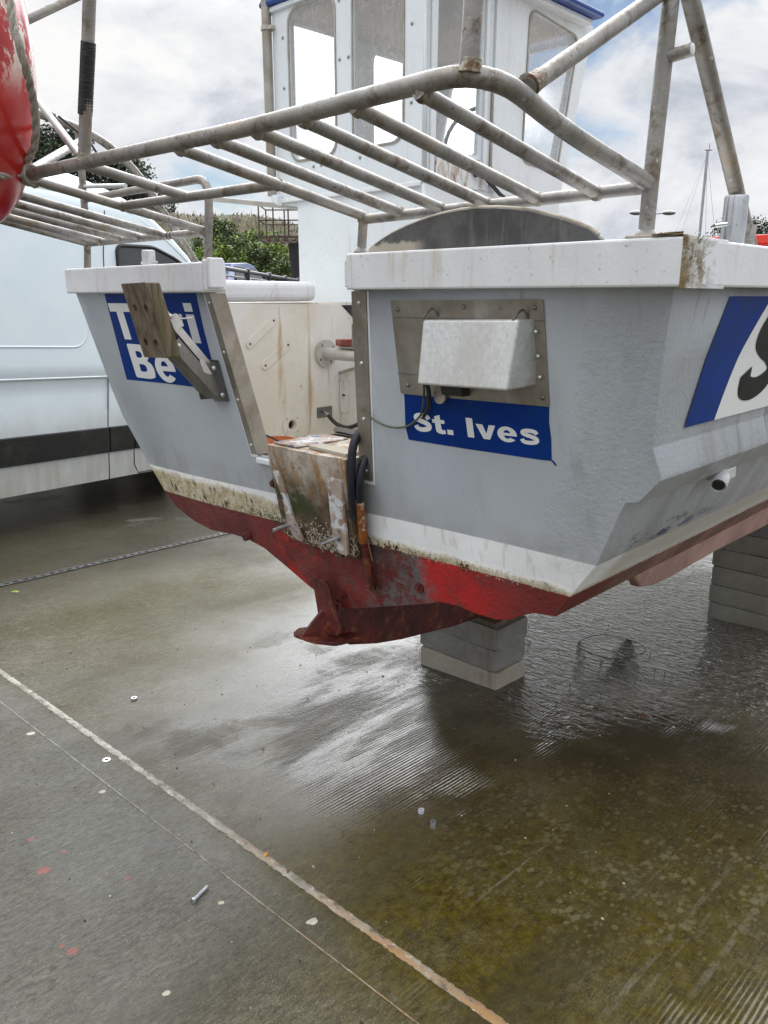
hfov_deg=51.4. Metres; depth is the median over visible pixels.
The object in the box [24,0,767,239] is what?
sky
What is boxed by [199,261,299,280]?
quay railing
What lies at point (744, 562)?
concrete block
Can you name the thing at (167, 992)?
pale flake
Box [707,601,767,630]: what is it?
concrete block
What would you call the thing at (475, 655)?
concrete block
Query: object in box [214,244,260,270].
bush
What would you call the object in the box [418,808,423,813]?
lock nut
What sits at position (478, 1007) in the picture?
joint strip
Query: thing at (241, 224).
hill
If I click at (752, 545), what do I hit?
concrete block
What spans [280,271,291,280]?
bush
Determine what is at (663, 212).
street lamp
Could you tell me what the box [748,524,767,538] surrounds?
concrete block
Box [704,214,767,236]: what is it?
pine tree
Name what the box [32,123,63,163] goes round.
pine tree
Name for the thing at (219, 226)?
bush
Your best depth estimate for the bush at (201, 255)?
32.81 m
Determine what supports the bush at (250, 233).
on the hill
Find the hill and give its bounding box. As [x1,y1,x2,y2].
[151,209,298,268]
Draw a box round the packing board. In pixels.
[472,616,519,627]
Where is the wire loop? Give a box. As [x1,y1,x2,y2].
[577,634,645,659]
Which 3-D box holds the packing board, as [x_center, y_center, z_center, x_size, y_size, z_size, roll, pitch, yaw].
[0.397,0.424,3.545,0.390,0.022,0.200,14,21,42]
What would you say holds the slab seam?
on the ground at (486, 779)
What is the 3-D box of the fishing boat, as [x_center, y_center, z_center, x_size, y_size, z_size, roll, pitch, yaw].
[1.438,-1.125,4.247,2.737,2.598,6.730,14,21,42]
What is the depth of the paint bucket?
2.91 m
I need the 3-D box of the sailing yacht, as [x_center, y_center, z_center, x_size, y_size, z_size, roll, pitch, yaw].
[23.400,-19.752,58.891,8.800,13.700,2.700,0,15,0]
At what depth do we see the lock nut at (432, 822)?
2.44 m
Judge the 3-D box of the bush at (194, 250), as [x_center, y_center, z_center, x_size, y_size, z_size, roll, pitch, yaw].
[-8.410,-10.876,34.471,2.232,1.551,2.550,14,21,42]
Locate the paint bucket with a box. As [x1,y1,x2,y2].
[264,435,293,454]
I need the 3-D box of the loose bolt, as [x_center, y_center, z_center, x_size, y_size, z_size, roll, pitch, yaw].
[-0.490,1.015,2.123,0.017,0.017,0.064,7,17,24]
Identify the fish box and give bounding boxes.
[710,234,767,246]
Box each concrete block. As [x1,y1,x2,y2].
[420,630,524,671]
[421,645,524,689]
[437,615,527,650]
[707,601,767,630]
[708,583,767,615]
[711,565,767,596]
[712,548,767,577]
[721,535,767,557]
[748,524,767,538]
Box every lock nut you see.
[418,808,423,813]
[430,819,435,825]
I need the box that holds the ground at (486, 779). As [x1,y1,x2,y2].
[0,471,767,1023]
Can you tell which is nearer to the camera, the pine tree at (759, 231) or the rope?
the rope
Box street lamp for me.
[630,211,675,214]
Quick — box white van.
[0,173,190,498]
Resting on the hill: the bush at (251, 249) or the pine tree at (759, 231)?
the bush at (251, 249)
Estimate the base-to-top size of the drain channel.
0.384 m
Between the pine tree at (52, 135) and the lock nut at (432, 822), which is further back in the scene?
the pine tree at (52, 135)
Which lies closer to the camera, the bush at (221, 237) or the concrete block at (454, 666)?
the concrete block at (454, 666)
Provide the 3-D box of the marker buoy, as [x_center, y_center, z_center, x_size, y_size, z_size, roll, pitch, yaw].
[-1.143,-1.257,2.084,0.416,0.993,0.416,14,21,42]
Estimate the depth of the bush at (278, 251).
34.31 m
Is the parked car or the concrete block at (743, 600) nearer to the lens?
the concrete block at (743, 600)
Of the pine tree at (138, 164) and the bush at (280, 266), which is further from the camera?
the pine tree at (138, 164)
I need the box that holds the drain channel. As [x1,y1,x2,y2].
[0,532,229,587]
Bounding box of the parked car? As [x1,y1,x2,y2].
[225,263,262,280]
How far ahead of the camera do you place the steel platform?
24.50 m
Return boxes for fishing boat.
[0,0,767,645]
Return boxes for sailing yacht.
[675,144,713,236]
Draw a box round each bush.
[179,242,202,258]
[191,217,239,248]
[193,238,234,262]
[212,232,261,259]
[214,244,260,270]
[230,236,275,271]
[241,227,279,249]
[253,234,288,269]
[259,256,292,280]
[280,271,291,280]
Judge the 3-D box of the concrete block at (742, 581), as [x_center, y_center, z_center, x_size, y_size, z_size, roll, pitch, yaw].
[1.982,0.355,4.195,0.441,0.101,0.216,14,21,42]
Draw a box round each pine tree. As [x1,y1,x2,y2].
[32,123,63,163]
[35,121,134,199]
[89,159,178,211]
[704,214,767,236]
[753,220,767,233]
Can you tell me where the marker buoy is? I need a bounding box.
[0,0,36,222]
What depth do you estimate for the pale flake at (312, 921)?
2.03 m
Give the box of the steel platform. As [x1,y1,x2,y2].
[257,206,299,278]
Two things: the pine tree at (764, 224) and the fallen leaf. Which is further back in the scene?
the pine tree at (764, 224)
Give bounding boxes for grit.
[1,606,765,1023]
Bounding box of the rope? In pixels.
[0,0,40,186]
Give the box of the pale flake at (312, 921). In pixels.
[306,918,317,924]
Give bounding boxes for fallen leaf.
[636,713,648,717]
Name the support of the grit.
on the ground at (486, 779)
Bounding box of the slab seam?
[0,702,419,1023]
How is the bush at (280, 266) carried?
on the hill
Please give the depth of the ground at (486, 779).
2.57 m
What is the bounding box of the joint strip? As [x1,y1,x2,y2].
[0,669,508,1023]
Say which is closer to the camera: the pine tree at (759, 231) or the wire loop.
the wire loop
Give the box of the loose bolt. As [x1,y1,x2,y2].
[190,885,208,903]
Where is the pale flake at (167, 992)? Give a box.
[162,990,170,995]
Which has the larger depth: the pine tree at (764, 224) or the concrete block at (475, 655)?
the pine tree at (764, 224)
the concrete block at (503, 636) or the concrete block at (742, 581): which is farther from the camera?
the concrete block at (742, 581)
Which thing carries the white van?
on the ground at (486, 779)
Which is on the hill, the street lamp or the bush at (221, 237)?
the bush at (221, 237)
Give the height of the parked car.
1.460 m

